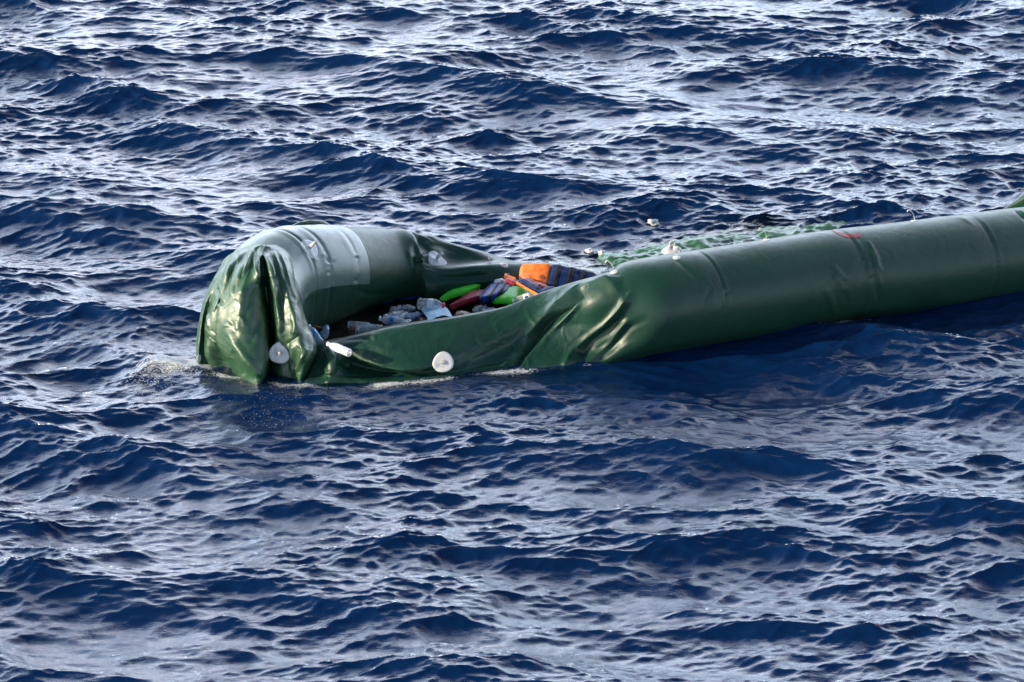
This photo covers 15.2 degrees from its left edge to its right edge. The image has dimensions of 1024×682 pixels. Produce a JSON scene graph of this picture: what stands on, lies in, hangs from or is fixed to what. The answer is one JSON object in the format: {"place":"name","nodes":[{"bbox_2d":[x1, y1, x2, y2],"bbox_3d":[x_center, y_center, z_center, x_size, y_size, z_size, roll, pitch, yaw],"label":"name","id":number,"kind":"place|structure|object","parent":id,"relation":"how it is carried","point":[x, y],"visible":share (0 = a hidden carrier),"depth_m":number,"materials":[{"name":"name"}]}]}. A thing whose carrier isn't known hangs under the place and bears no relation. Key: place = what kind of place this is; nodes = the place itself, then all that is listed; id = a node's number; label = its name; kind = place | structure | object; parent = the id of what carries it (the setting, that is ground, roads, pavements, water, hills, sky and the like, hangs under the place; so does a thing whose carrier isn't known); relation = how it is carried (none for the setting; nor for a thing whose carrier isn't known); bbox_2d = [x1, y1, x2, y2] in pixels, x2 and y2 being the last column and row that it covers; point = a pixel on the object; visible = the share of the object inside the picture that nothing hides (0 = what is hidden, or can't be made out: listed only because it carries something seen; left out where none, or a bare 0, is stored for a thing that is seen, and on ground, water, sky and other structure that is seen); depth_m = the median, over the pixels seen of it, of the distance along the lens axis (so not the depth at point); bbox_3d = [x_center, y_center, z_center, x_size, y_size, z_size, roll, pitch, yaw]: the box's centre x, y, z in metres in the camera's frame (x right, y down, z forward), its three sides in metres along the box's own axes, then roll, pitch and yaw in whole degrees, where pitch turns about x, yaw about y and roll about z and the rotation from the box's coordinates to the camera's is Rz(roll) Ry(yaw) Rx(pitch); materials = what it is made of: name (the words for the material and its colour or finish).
{"place":"outdoors","nodes":[
{"label":"outdoors","id":0,"kind":"place"},
{"bbox_2d":[0,0,1023,681],"bbox_3d":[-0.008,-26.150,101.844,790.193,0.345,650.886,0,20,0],"label":"sea","id":1,"kind":"structure","parent":0,"point":[842,500],"depth_m":29.07,"materials":[{"name":"liquid"}]},
{"bbox_2d":[585,248,593,253],"bbox_3d":[0.648,-0.750,32.192,0.081,0.054,0.080,0,20,0],"label":"float","id":2,"kind":"object","parent":1,"relation":"on","point":[590,251],"visible":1,"depth_m":32.17,"materials":[{"name":"white plastic"}]},
{"bbox_2d":[196,192,1023,384],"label":"inflatable boat","id":3,"kind":"object","parent":1,"relation":"on","point":[271,295],"visible":0.91,"depth_m":29.77,"materials":[{"name":"green plastic"}]},
{"bbox_2d":[309,324,322,342],"bbox_3d":[-1.518,-0.047,29.549,0.063,0.128,0.182,-14,24,-34],"label":"plastic bottle","id":4,"kind":"object","parent":3,"relation":"on","point":[316,336],"visible":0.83,"depth_m":29.53,"materials":[{"name":"blue plastic"}]},
{"bbox_2d":[326,342,351,356],"bbox_3d":[-1.313,0.061,29.120,0.230,0.079,0.066,15,25,36],"label":"plastic bottle","id":5,"kind":"object","parent":3,"relation":"on","point":[341,349],"visible":1,"depth_m":29.08,"materials":[{"name":"white plastic"}]},
{"bbox_2d":[379,316,394,324],"bbox_3d":[-0.953,-0.157,30.283,0.198,0.092,0.076,2,20,6],"label":"plastic bottle","id":6,"kind":"object","parent":3,"relation":"on","point":[391,319],"visible":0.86,"depth_m":30.25,"materials":[{"name":"blue"}]},
{"bbox_2d":[317,274,600,340],"bbox_3d":[-0.426,-0.111,30.258,3.151,0.025,1.680,-8,21,-21],"label":"debris","id":7,"kind":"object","parent":3,"relation":"in","point":[367,319],"depth_m":30.55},
{"bbox_2d":[319,325,328,338],"bbox_3d":[-1.461,-0.069,29.955,0.068,0.111,0.097,13,24,32],"label":"plastic bottle","id":8,"kind":"object","parent":7,"relation":"on","point":[323,335],"visible":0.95,"depth_m":29.94,"materials":[{"name":"grey"}]},
{"bbox_2d":[344,325,361,329],"bbox_3d":[-1.261,-0.097,30.206,0.156,0.049,0.144,14,24,33],"label":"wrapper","id":9,"kind":"object","parent":7,"relation":"on","point":[350,327],"visible":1,"depth_m":30.19,"materials":[{"name":"plastic"}]},
{"bbox_2d":[394,312,408,321],"bbox_3d":[-0.882,-0.189,30.378,0.149,0.060,0.057,-17,26,-39],"label":"plastic bottle","id":10,"kind":"object","parent":7,"relation":"on","point":[400,317],"visible":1,"depth_m":30.36,"materials":[{"name":"white"}]},
{"bbox_2d":[406,312,421,319],"bbox_3d":[-0.778,-0.198,30.424,0.133,0.073,0.069,-15,25,-35],"label":"plastic bottle","id":11,"kind":"object","parent":7,"relation":"on","point":[417,315],"visible":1,"depth_m":30.40,"materials":[{"name":"grey"}]},
{"bbox_2d":[421,305,451,319],"bbox_3d":[-0.575,-0.210,30.331,0.227,0.134,0.496,-3,20,-8],"label":"plastic sheet","id":12,"kind":"object","parent":7,"relation":"on","point":[434,312],"visible":0.95,"depth_m":30.31,"materials":[{"name":"blue plastic"}]},
{"bbox_2d":[426,298,444,308],"bbox_3d":[-0.641,-0.288,30.497,0.217,0.099,0.099,4,20,12],"label":"plastic bottle","id":13,"kind":"object","parent":12,"relation":"on","point":[430,302],"visible":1,"depth_m":30.46,"materials":[{"name":"white"}]},
{"bbox_2d":[439,282,530,310],"bbox_3d":[-0.216,-0.371,30.783,0.702,0.165,0.582,-7,21,-17],"label":"life jacket","id":14,"kind":"object","parent":7,"relation":"on","point":[498,294],"visible":0.97,"depth_m":30.65,"materials":[{"name":"fabric"}]},
{"bbox_2d":[494,278,505,282],"bbox_3d":[-0.088,-0.475,30.853,0.115,0.045,0.109,15,25,36],"label":"wrapper","id":15,"kind":"object","parent":14,"relation":"on","point":[501,280],"visible":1,"depth_m":30.84,"materials":[{"name":"white plastic"}]},
{"bbox_2d":[454,310,469,315],"bbox_3d":[-0.390,-0.212,30.432,0.146,0.040,0.142,0,20,0],"label":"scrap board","id":16,"kind":"object","parent":3,"relation":"on","point":[461,312],"visible":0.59,"depth_m":30.43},
{"bbox_2d":[482,307,496,310],"bbox_3d":[-0.172,-0.243,30.518,0.129,0.042,0.106,-5,21,-14],"label":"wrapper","id":17,"kind":"object","parent":3,"relation":"on","point":[488,308],"visible":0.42,"depth_m":30.51,"materials":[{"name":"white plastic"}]},
{"bbox_2d":[512,293,529,302],"bbox_3d":[0.115,-0.349,30.527,0.231,0.111,0.080,0,20,0],"label":"plastic bottle","id":18,"kind":"object","parent":3,"relation":"on","point":[525,295],"visible":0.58,"depth_m":30.50,"materials":[{"name":"white plastic"}]},
{"bbox_2d":[504,273,555,294],"bbox_3d":[0.192,-0.420,30.556,0.260,0.095,0.742,-15,25,-36],"label":"life jacket","id":19,"kind":"object","parent":3,"relation":"on","point":[531,286],"visible":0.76,"depth_m":30.57,"materials":[{"name":"red fabric"}]},
{"bbox_2d":[519,263,596,286],"bbox_3d":[0.353,-0.479,30.829,0.626,0.212,0.313,4,20,10],"label":"life jacket","id":20,"kind":"object","parent":3,"relation":"on","point":[554,275],"visible":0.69,"depth_m":30.82,"materials":[{"name":"orange fabric"}]},
{"bbox_2d":[646,219,659,225],"bbox_3d":[1.205,-1.012,32.901,0.122,0.072,0.085,-6,21,-15],"label":"float","id":21,"kind":"object","parent":1,"relation":"on","point":[654,222],"visible":1,"depth_m":32.88,"materials":[{"name":"white plastic"}]},
{"bbox_2d":[531,213,789,267],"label":"deep water","id":22,"kind":"structure","parent":0,"point":[748,222],"depth_m":36.73,"materials":[{"name":"liquid"}]}
]}

